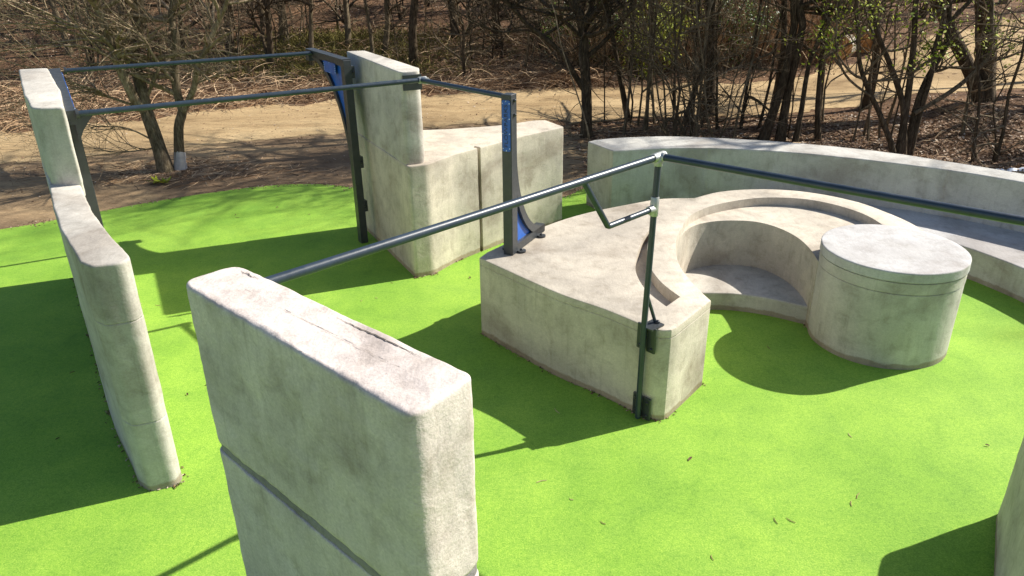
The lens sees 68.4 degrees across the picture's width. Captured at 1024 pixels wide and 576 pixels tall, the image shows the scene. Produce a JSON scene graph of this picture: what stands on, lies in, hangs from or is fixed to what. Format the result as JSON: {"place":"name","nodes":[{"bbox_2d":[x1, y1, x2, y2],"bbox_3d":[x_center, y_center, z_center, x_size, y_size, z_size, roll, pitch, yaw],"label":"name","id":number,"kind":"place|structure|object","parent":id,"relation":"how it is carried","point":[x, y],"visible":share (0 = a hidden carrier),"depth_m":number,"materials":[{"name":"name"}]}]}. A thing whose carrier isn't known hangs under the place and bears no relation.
{"place":"outdoors","nodes":[
{"label":"outdoors","id":0,"kind":"place"},
{"bbox_2d":[0,119,590,228],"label":"bare soil","id":1,"kind":"structure","parent":0,"point":[16,209],"depth_m":16.55,"materials":[{"name":"soil"}]},
{"bbox_2d":[0,0,252,183],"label":"bare tree","id":2,"kind":"object","parent":1,"relation":"on","point":[120,47],"visible":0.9,"depth_m":15.63,"materials":[{"name":"brown plant"}]},
{"bbox_2d":[8,152,341,192],"bbox_3d":[-7.386,-2.553,16.633,9.695,0.066,3.334,-1,25,0],"label":"root tangle","id":3,"kind":"object","parent":1,"relation":"on","point":[194,170],"visible":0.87,"depth_m":16.59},
{"bbox_2d":[0,184,1023,575],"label":"rubber ground","id":4,"kind":"structure","parent":0,"point":[766,420],"depth_m":7.55,"materials":[{"name":"rubber"}]},
{"bbox_2d":[48,67,103,226],"bbox_3d":[-5.576,-1.191,10.025,0.359,2.950,3.728,-15,28,-28],"label":"overhang support","id":5,"kind":"object","parent":4,"relation":"on","point":[77,123],"visible":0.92,"depth_m":8.33,"materials":[{"name":"grey metal"}]},
{"bbox_2d":[66,51,311,72],"bbox_3d":[-4.874,-3.493,11.614,3.578,0.064,0.062,-13,27,-25],"label":"steel bar","id":6,"kind":"object","parent":5,"relation":"attached to","point":[140,65],"visible":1,"depth_m":11.53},
{"bbox_2d":[78,78,418,115],"bbox_3d":[-2.906,-2.276,8.900,3.984,0.064,0.062,-14,28,-26],"label":"steel bar","id":7,"kind":"object","parent":5,"relation":"attached to","point":[229,98],"visible":1,"depth_m":8.75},
{"bbox_2d":[402,74,428,90],"bbox_3d":[-1.241,-2.673,9.878,0.260,0.219,0.461,-12,27,-22],"label":"corner bracket","id":8,"kind":"object","parent":7,"relation":"attached to","point":[412,86],"visible":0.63,"depth_m":10.04,"materials":[{"name":"metal"}]},
{"bbox_2d":[420,79,503,97],"bbox_3d":[-0.630,-2.448,9.214,0.062,0.063,1.615,-21,32,-37],"label":"steel bar","id":9,"kind":"object","parent":8,"relation":"attached to","point":[464,88],"visible":0.95,"depth_m":9.15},
{"bbox_2d":[19,68,181,490],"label":"stepped wall","id":10,"kind":"structure","parent":4,"relation":"on","point":[98,258],"depth_m":6.64,"materials":[{"name":"concrete"}]},
{"bbox_2d":[186,267,478,575],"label":"concrete wall","id":11,"kind":"structure","parent":4,"relation":"on","point":[347,447],"depth_m":3.62,"materials":[{"name":"concrete"}]},
{"bbox_2d":[305,48,367,243],"bbox_3d":[-2.901,-2.380,12.554,0.186,2.947,1.696,-16,29,-30],"label":"overhang support","id":12,"kind":"object","parent":4,"relation":"on","point":[338,70],"visible":0.98,"depth_m":11.87,"materials":[{"name":"blue metal"}]},
{"bbox_2d":[71,247,804,492],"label":"leaf crumbs","id":13,"kind":"object","parent":4,"relation":"on","point":[415,278],"visible":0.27,"depth_m":8.24,"materials":[{"name":"brown plant"}]},
{"bbox_2d":[347,51,562,276],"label":"stepped block","id":14,"kind":"structure","parent":4,"relation":"on","point":[415,176],"depth_m":11.52,"materials":[{"name":"concrete"}]},
{"bbox_2d":[479,189,971,419],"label":"spiral block","id":15,"kind":"structure","parent":4,"relation":"on","point":[857,282],"depth_m":8.78,"materials":[{"name":"concrete"}]},
{"bbox_2d":[501,92,545,255],"bbox_3d":[0.152,-1.448,9.144,0.315,1.920,0.953,11,27,24],"label":"steel post","id":16,"kind":"object","parent":15,"relation":"on","point":[521,229],"visible":1,"depth_m":8.86,"materials":[{"name":"grey metal"}]},
{"bbox_2d":[632,151,666,420],"bbox_3d":[1.352,0.070,7.288,0.234,2.778,0.228,-19,30,-34],"label":"joint pole","id":17,"kind":"object","parent":15,"relation":"attached to","point":[652,325],"visible":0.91,"depth_m":7.34,"materials":[{"name":"metal"}]},
{"bbox_2d":[264,155,655,283],"bbox_3d":[-0.100,-0.592,5.579,3.945,0.101,0.066,-22,32,-38],"label":"steel bar","id":18,"kind":"object","parent":17,"relation":"attached to","point":[331,261],"visible":0.97,"depth_m":5.23,"materials":[{"name":"metal"}]},
{"bbox_2d":[583,183,649,228],"bbox_3d":[0.908,-0.776,6.517,0.900,0.514,0.068,-21,32,-37],"label":"bent bar","id":19,"kind":"object","parent":18,"relation":"attached to","point":[601,213],"visible":0.97,"depth_m":6.49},
{"bbox_2d":[663,154,1023,225],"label":"steel bar","id":20,"kind":"object","parent":17,"relation":"attached to","point":[920,202],"visible":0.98,"depth_m":5.78,"materials":[{"name":"metal"}]},
{"bbox_2d":[586,136,1023,302],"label":"curved bench","id":21,"kind":"object","parent":4,"relation":"on","point":[995,249],"visible":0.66,"depth_m":12.59,"materials":[{"name":"concrete"}]},
{"bbox_2d":[994,437,1023,575],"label":"wall","id":22,"kind":"structure","parent":4,"relation":"on","point":[1009,547],"depth_m":5.65,"materials":[{"name":"concrete"}]},
{"bbox_2d":[0,16,1023,163],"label":"dirt path","id":23,"kind":"structure","parent":0,"point":[289,125],"depth_m":22.40,"materials":[{"name":"soil"}]},
{"bbox_2d":[0,0,1023,181],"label":"forest floor","id":24,"kind":"structure","parent":0,"point":[377,8],"depth_m":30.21,"materials":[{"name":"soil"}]},
{"bbox_2d":[31,0,82,54],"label":"bare tree","id":25,"kind":"object","parent":24,"relation":"on","point":[69,49],"visible":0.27,"depth_m":30.22,"materials":[{"name":"brown plant"}]},
{"bbox_2d":[38,0,110,65],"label":"sapling","id":26,"kind":"object","parent":24,"relation":"on","point":[91,57],"visible":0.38,"depth_m":28.40,"materials":[{"name":"brown plant"}]},
{"bbox_2d":[73,0,113,76],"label":"bare tree","id":27,"kind":"object","parent":24,"relation":"on","point":[87,53],"visible":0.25,"depth_m":27.70,"materials":[{"name":"brown plant"}]},
{"bbox_2d":[113,0,220,58],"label":"bare tree","id":28,"kind":"object","parent":24,"relation":"on","point":[183,27],"visible":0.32,"depth_m":29.40,"materials":[{"name":"brown plant"}]},
{"bbox_2d":[145,0,273,78],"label":"sapling","id":29,"kind":"object","parent":24,"relation":"on","point":[203,19],"visible":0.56,"depth_m":26.73,"materials":[{"name":"brown plant"}]},
{"bbox_2d":[195,1,231,64],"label":"sapling","id":30,"kind":"object","parent":24,"relation":"on","point":[229,30],"visible":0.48,"depth_m":28.41,"materials":[{"name":"brown plant"}]},
{"bbox_2d":[220,0,235,54],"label":"bare tree","id":31,"kind":"object","parent":24,"relation":"on","point":[226,47],"visible":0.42,"depth_m":30.14,"materials":[{"name":"brown plant"}]},
{"bbox_2d":[184,0,274,66],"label":"sapling","id":32,"kind":"object","parent":24,"relation":"on","point":[238,48],"visible":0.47,"depth_m":28.66,"materials":[{"name":"brown plant"}]},
{"bbox_2d":[225,0,300,73],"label":"bare tree","id":33,"kind":"object","parent":24,"relation":"on","point":[269,48],"visible":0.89,"depth_m":27.88,"materials":[{"name":"brown plant"}]},
{"bbox_2d":[229,0,308,64],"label":"sapling","id":34,"kind":"object","parent":24,"relation":"on","point":[289,11],"visible":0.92,"depth_m":28.16,"materials":[{"name":"brown plant"}]},
{"bbox_2d":[271,0,290,44],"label":"bare tree","id":35,"kind":"object","parent":24,"relation":"on","point":[280,29],"visible":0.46,"depth_m":31.01,"materials":[{"name":"brown plant"}]},
{"bbox_2d":[250,0,320,48],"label":"sapling","id":36,"kind":"object","parent":24,"relation":"on","point":[284,11],"visible":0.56,"depth_m":29.94,"materials":[{"name":"brown plant"}]},
{"bbox_2d":[254,0,323,36],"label":"sapling","id":37,"kind":"object","parent":24,"relation":"on","point":[301,7],"visible":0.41,"depth_m":31.32,"materials":[{"name":"brown plant"}]},
{"bbox_2d":[252,0,329,67],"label":"bare tree","id":38,"kind":"object","parent":24,"relation":"on","point":[310,4],"visible":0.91,"depth_m":27.77,"materials":[{"name":"brown plant"}]},
{"bbox_2d":[275,0,339,47],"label":"sapling","id":39,"kind":"object","parent":24,"relation":"on","point":[315,20],"visible":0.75,"depth_m":28.87,"materials":[{"name":"brown plant"}]},
{"bbox_2d":[286,0,356,49],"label":"bare tree","id":40,"kind":"object","parent":24,"relation":"on","point":[345,20],"visible":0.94,"depth_m":30.36,"materials":[{"name":"brown plant"}]},
{"bbox_2d":[0,16,657,134],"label":"bramble thicket","id":41,"kind":"object","parent":24,"relation":"on","point":[224,89],"visible":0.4,"depth_m":25.89,"materials":[{"name":"plant"}]},
{"bbox_2d":[147,20,538,87],"bbox_3d":[-6.974,-9.401,29.547,18.473,1.888,7.793,-1,25,0],"label":"tree","id":42,"kind":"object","parent":24,"relation":"on","point":[334,37],"depth_m":29.84,"materials":[{"name":"plant"}]},
{"bbox_2d":[323,0,383,33],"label":"sapling","id":43,"kind":"object","parent":24,"relation":"on","point":[336,10],"visible":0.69,"depth_m":32.61,"materials":[{"name":"brown plant"}]},
{"bbox_2d":[363,0,374,52],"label":"bare tree","id":44,"kind":"object","parent":24,"relation":"on","point":[371,41],"visible":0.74,"depth_m":29.12,"materials":[{"name":"brown plant"}]},
{"bbox_2d":[370,0,408,60],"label":"sapling","id":45,"kind":"object","parent":24,"relation":"on","point":[396,53],"visible":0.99,"depth_m":26.74,"materials":[{"name":"brown plant"}]},
{"bbox_2d":[371,0,424,20],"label":"sapling","id":46,"kind":"object","parent":24,"relation":"on","point":[399,10],"visible":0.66,"depth_m":34.07,"materials":[{"name":"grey plant"}]},
{"bbox_2d":[363,0,436,55],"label":"bare tree","id":47,"kind":"object","parent":24,"relation":"on","point":[387,27],"visible":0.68,"depth_m":29.59,"materials":[{"name":"brown plant"}]},
{"bbox_2d":[408,0,419,66],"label":"bare tree","id":48,"kind":"object","parent":24,"relation":"on","point":[412,43],"visible":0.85,"depth_m":28.04,"materials":[{"name":"brown plant"}]},
{"bbox_2d":[0,87,884,227],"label":"fallen leaves","id":49,"kind":"object","parent":24,"relation":"on","point":[34,223],"visible":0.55,"depth_m":17.08,"materials":[{"name":"brown plant"}]},
{"bbox_2d":[416,0,515,79],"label":"sapling","id":50,"kind":"object","parent":24,"relation":"on","point":[463,52],"visible":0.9,"depth_m":26.88,"materials":[{"name":"brown plant"}]},
{"bbox_2d":[449,0,490,63],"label":"sapling","id":51,"kind":"object","parent":24,"relation":"on","point":[472,23],"visible":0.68,"depth_m":28.69,"materials":[{"name":"brown plant"}]},
{"bbox_2d":[420,0,520,41],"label":"bare tree","id":52,"kind":"object","parent":24,"relation":"on","point":[452,29],"visible":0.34,"depth_m":31.46,"materials":[{"name":"brown plant"}]},
{"bbox_2d":[457,0,537,58],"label":"sapling","id":53,"kind":"object","parent":24,"relation":"on","point":[491,36],"visible":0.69,"depth_m":28.93,"materials":[{"name":"brown plant"}]},
{"bbox_2d":[473,0,524,51],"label":"bare tree","id":54,"kind":"object","parent":24,"relation":"on","point":[496,23],"visible":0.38,"depth_m":29.86,"materials":[{"name":"brown plant"}]},
{"bbox_2d":[490,1,529,73],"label":"sapling","id":55,"kind":"object","parent":24,"relation":"on","point":[527,45],"visible":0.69,"depth_m":26.48,"materials":[{"name":"brown plant"}]},
{"bbox_2d":[491,0,552,50],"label":"sapling","id":56,"kind":"object","parent":24,"relation":"on","point":[524,36],"visible":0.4,"depth_m":29.66,"materials":[{"name":"brown plant"}]},
{"bbox_2d":[506,0,562,62],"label":"sapling","id":57,"kind":"object","parent":24,"relation":"on","point":[538,28],"visible":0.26,"depth_m":28.59,"materials":[{"name":"brown plant"}]},
{"bbox_2d":[461,53,654,90],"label":"dry grass","id":58,"kind":"structure","parent":24,"relation":"on","point":[540,74],"depth_m":26.20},
{"bbox_2d":[532,0,589,141],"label":"sapling","id":59,"kind":"object","parent":24,"relation":"on","point":[570,73],"visible":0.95,"depth_m":17.45,"materials":[{"name":"brown plant"}]},
{"bbox_2d":[432,0,693,137],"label":"bare tree","id":60,"kind":"object","parent":24,"relation":"on","point":[584,23],"visible":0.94,"depth_m":17.97,"materials":[{"name":"brown plant"}]},
{"bbox_2d":[522,0,625,73],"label":"sapling","id":61,"kind":"object","parent":24,"relation":"on","point":[574,51],"visible":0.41,"depth_m":26.19,"materials":[{"name":"brown plant"}]},
{"bbox_2d":[527,0,648,68],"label":"bush","id":62,"kind":"object","parent":24,"relation":"on","point":[552,38],"visible":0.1,"depth_m":27.77,"materials":[{"name":"brown plant"}]},
{"bbox_2d":[550,99,632,137],"bbox_3d":[1.860,-4.353,19.100,2.986,1.128,1.138,-6,25,-12],"label":"fallen branch","id":63,"kind":"object","parent":24,"relation":"on","point":[572,135],"visible":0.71,"depth_m":19.10,"materials":[{"name":"wood"}]},
{"bbox_2d":[551,2,647,73],"bbox_3d":[3.148,-10.652,25.152,4.256,7.595,2.611,7,26,16],"label":"sapling","id":64,"kind":"object","parent":24,"relation":"on","point":[609,53],"visible":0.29,"depth_m":26.49,"materials":[{"name":"brown plant"}]},
{"bbox_2d":[567,3,657,122],"bbox_3d":[2.490,-7.545,19.539,2.894,6.792,1.496,-8,26,-16],"label":"sapling","id":65,"kind":"object","parent":24,"relation":"on","point":[604,60],"visible":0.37,"depth_m":20.13,"materials":[{"name":"brown plant"}]},
{"bbox_2d":[606,10,630,120],"bbox_3d":[0.993,-12.700,18.046,10.543,17.381,12.458,-13,27,-25],"label":"bare tree","id":66,"kind":"object","parent":24,"relation":"on","point":[621,86],"visible":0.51,"depth_m":20.27,"materials":[{"name":"brown plant"}]},
{"bbox_2d":[578,0,659,123],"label":"sapling","id":67,"kind":"object","parent":24,"relation":"on","point":[631,117],"visible":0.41,"depth_m":19.83,"materials":[{"name":"brown plant"}]},
{"bbox_2d":[569,97,669,124],"bbox_3d":[2.902,-4.935,20.660,2.971,1.043,1.596,-19,31,-35],"label":"fallen branch","id":68,"kind":"object","parent":24,"relation":"on","point":[573,123],"visible":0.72,"depth_m":20.58,"materials":[{"name":"wood"}]},
{"bbox_2d":[608,0,641,134],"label":"sapling","id":69,"kind":"object","parent":24,"relation":"on","point":[627,104],"visible":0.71,"depth_m":18.65,"materials":[{"name":"brown plant"}]},
{"bbox_2d":[593,0,678,122],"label":"sapling","id":70,"kind":"object","parent":24,"relation":"on","point":[635,50],"visible":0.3,"depth_m":19.83,"materials":[{"name":"brown plant"}]},
{"bbox_2d":[615,0,658,130],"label":"sapling","id":71,"kind":"object","parent":24,"relation":"on","point":[647,101],"visible":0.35,"depth_m":19.02,"materials":[{"name":"brown plant"}]},
{"bbox_2d":[608,0,705,76],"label":"bush","id":72,"kind":"object","parent":24,"relation":"on","point":[664,63],"visible":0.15,"depth_m":26.74,"materials":[{"name":"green plant"}]},
{"bbox_2d":[609,0,716,116],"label":"bare tree","id":73,"kind":"object","parent":24,"relation":"on","point":[711,81],"visible":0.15,"depth_m":20.92,"materials":[{"name":"brown plant"}]},
{"bbox_2d":[580,0,746,135],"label":"sapling clump","id":74,"kind":"object","parent":24,"relation":"on","point":[654,69],"visible":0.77,"depth_m":17.99,"materials":[{"name":"brown plant"}]},
{"bbox_2d":[622,0,705,125],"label":"sapling","id":75,"kind":"object","parent":24,"relation":"on","point":[640,105],"visible":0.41,"depth_m":19.87,"materials":[{"name":"brown plant"}]},
{"bbox_2d":[646,0,688,129],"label":"sapling","id":76,"kind":"object","parent":24,"relation":"on","point":[651,31],"visible":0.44,"depth_m":18.85,"materials":[{"name":"brown plant"}]},
{"bbox_2d":[621,0,748,136],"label":"sapling","id":77,"kind":"object","parent":24,"relation":"on","point":[672,92],"visible":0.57,"depth_m":17.94,"materials":[{"name":"brown plant"}]},
{"bbox_2d":[668,0,713,136],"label":"sapling","id":78,"kind":"object","parent":24,"relation":"on","point":[710,4],"visible":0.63,"depth_m":17.32,"materials":[{"name":"brown plant"}]},
{"bbox_2d":[618,0,766,136],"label":"sapling","id":79,"kind":"object","parent":24,"relation":"on","point":[675,120],"visible":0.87,"depth_m":17.02,"materials":[{"name":"brown plant"}]},
{"bbox_2d":[662,0,728,122],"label":"sapling","id":80,"kind":"object","parent":24,"relation":"on","point":[708,62],"visible":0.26,"depth_m":19.93,"materials":[{"name":"brown plant"}]},
{"bbox_2d":[682,0,714,124],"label":"bare tree","id":81,"kind":"object","parent":24,"relation":"on","point":[713,5],"visible":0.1,"depth_m":19.52,"materials":[{"name":"brown plant"}]},
{"bbox_2d":[510,0,896,75],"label":"undergrowth","id":82,"kind":"object","parent":24,"relation":"on","point":[816,21],"visible":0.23,"depth_m":28.15,"materials":[{"name":"plant"}]},
{"bbox_2d":[644,0,770,129],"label":"sapling","id":83,"kind":"object","parent":24,"relation":"on","point":[716,35],"visible":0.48,"depth_m":19.16,"materials":[{"name":"brown plant"}]},
{"bbox_2d":[679,0,774,76],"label":"sapling","id":84,"kind":"object","parent":24,"relation":"on","point":[731,41],"visible":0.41,"depth_m":26.30,"materials":[{"name":"grey plant"}]},
{"bbox_2d":[667,0,787,65],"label":"bush","id":85,"kind":"object","parent":24,"relation":"on","point":[751,9],"visible":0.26,"depth_m":27.95,"materials":[{"name":"green plant"}]},
{"bbox_2d":[620,0,848,138],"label":"sapling clump","id":86,"kind":"object","parent":24,"relation":"on","point":[745,84],"visible":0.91,"depth_m":16.99,"materials":[{"name":"brown plant"}]},
{"bbox_2d":[701,77,812,120],"bbox_3d":[6.607,-5.312,20.791,3.379,1.232,1.217,-4,25,-7],"label":"fallen branch","id":87,"kind":"object","parent":24,"relation":"on","point":[747,112],"visible":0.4,"depth_m":20.67,"materials":[{"name":"wood"}]},
{"bbox_2d":[688,0,831,128],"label":"sapling","id":88,"kind":"object","parent":24,"relation":"on","point":[747,96],"visible":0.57,"depth_m":19.17,"materials":[{"name":"brown plant"}]},
{"bbox_2d":[759,0,817,136],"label":"sapling","id":89,"kind":"object","parent":24,"relation":"on","point":[793,94],"visible":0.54,"depth_m":18.60,"materials":[{"name":"brown plant"}]},
{"bbox_2d":[562,101,1023,181],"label":"twig litter","id":90,"kind":"object","parent":24,"relation":"on","point":[836,122],"visible":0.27,"depth_m":19.23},
{"bbox_2d":[750,0,848,140],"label":"bare tree","id":91,"kind":"object","parent":24,"relation":"on","point":[766,130],"visible":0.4,"depth_m":17.99,"materials":[{"name":"brown plant"}]},
{"bbox_2d":[751,0,889,140],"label":"bare tree","id":92,"kind":"object","parent":24,"relation":"on","point":[817,132],"visible":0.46,"depth_m":18.34,"materials":[{"name":"brown plant"}]},
{"bbox_2d":[774,0,918,141],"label":"bare tree","id":93,"kind":"object","parent":24,"relation":"on","point":[781,129],"visible":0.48,"depth_m":17.86,"materials":[{"name":"brown plant"}]},
{"bbox_2d":[838,35,855,58],"bbox_3d":[13.329,-9.685,30.299,0.919,0.967,0.840,18,30,34],"label":"cut log","id":94,"kind":"object","parent":24,"relation":"on","point":[851,50],"visible":0.19,"depth_m":29.93,"materials":[{"name":"brown wood"}]},
{"bbox_2d":[770,0,946,104],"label":"bare tree","id":95,"kind":"object","parent":24,"relation":"on","point":[778,74],"visible":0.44,"depth_m":20.59,"materials":[{"name":"brown plant"}]},
{"bbox_2d":[806,0,911,121],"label":"sapling","id":96,"kind":"object","parent":24,"relation":"on","point":[822,96],"visible":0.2,"depth_m":20.14,"materials":[{"name":"brown plant"}]},
{"bbox_2d":[860,29,873,52],"bbox_3d":[14.600,-10.143,30.962,0.890,0.919,0.640,22,33,40],"label":"cut log","id":97,"kind":"object","parent":24,"relation":"on","point":[863,42],"visible":0.13,"depth_m":30.72,"materials":[{"name":"brown wood"}]},
{"bbox_2d":[861,1,880,108],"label":"bare tree","id":98,"kind":"object","parent":24,"relation":"on","point":[865,101],"visible":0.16,"depth_m":21.47,"materials":[{"name":"brown plant"}]},
{"bbox_2d":[791,0,952,142],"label":"bare tree","id":99,"kind":"object","parent":24,"relation":"on","point":[796,135],"visible":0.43,"depth_m":17.77,"materials":[{"name":"brown plant"}]},
{"bbox_2d":[808,0,954,141],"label":"sapling","id":100,"kind":"object","parent":24,"relation":"on","point":[873,46],"visible":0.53,"depth_m":17.88,"materials":[{"name":"brown plant"}]},
{"bbox_2d":[854,0,929,125],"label":"sapling","id":101,"kind":"object","parent":24,"relation":"on","point":[893,91],"visible":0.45,"depth_m":19.19,"materials":[{"name":"brown plant"}]},
{"bbox_2d":[770,0,1023,155],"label":"budding tree","id":102,"kind":"object","parent":24,"relation":"on","point":[906,142],"visible":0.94,"depth_m":16.43,"materials":[{"name":"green plant"}]},
{"bbox_2d":[849,0,975,135],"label":"sapling","id":103,"kind":"object","parent":24,"relation":"on","point":[893,125],"visible":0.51,"depth_m":17.49,"materials":[{"name":"brown plant"}]},
{"bbox_2d":[861,0,968,138],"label":"sapling","id":104,"kind":"object","parent":24,"relation":"on","point":[878,68],"visible":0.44,"depth_m":17.99,"materials":[{"name":"brown plant"}]},
{"bbox_2d":[896,0,1023,165],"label":"sapling","id":105,"kind":"object","parent":24,"relation":"on","point":[996,150],"visible":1,"depth_m":15.91,"materials":[{"name":"brown plant"}]},
{"bbox_2d":[929,0,1022,102],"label":"tree","id":106,"kind":"object","parent":24,"relation":"on","point":[988,95],"visible":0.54,"depth_m":20.25,"materials":[{"name":"brown plant"}]},
{"bbox_2d":[960,0,1023,134],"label":"sapling","id":107,"kind":"object","parent":24,"relation":"on","point":[963,126],"visible":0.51,"depth_m":17.65,"materials":[{"name":"brown plant"}]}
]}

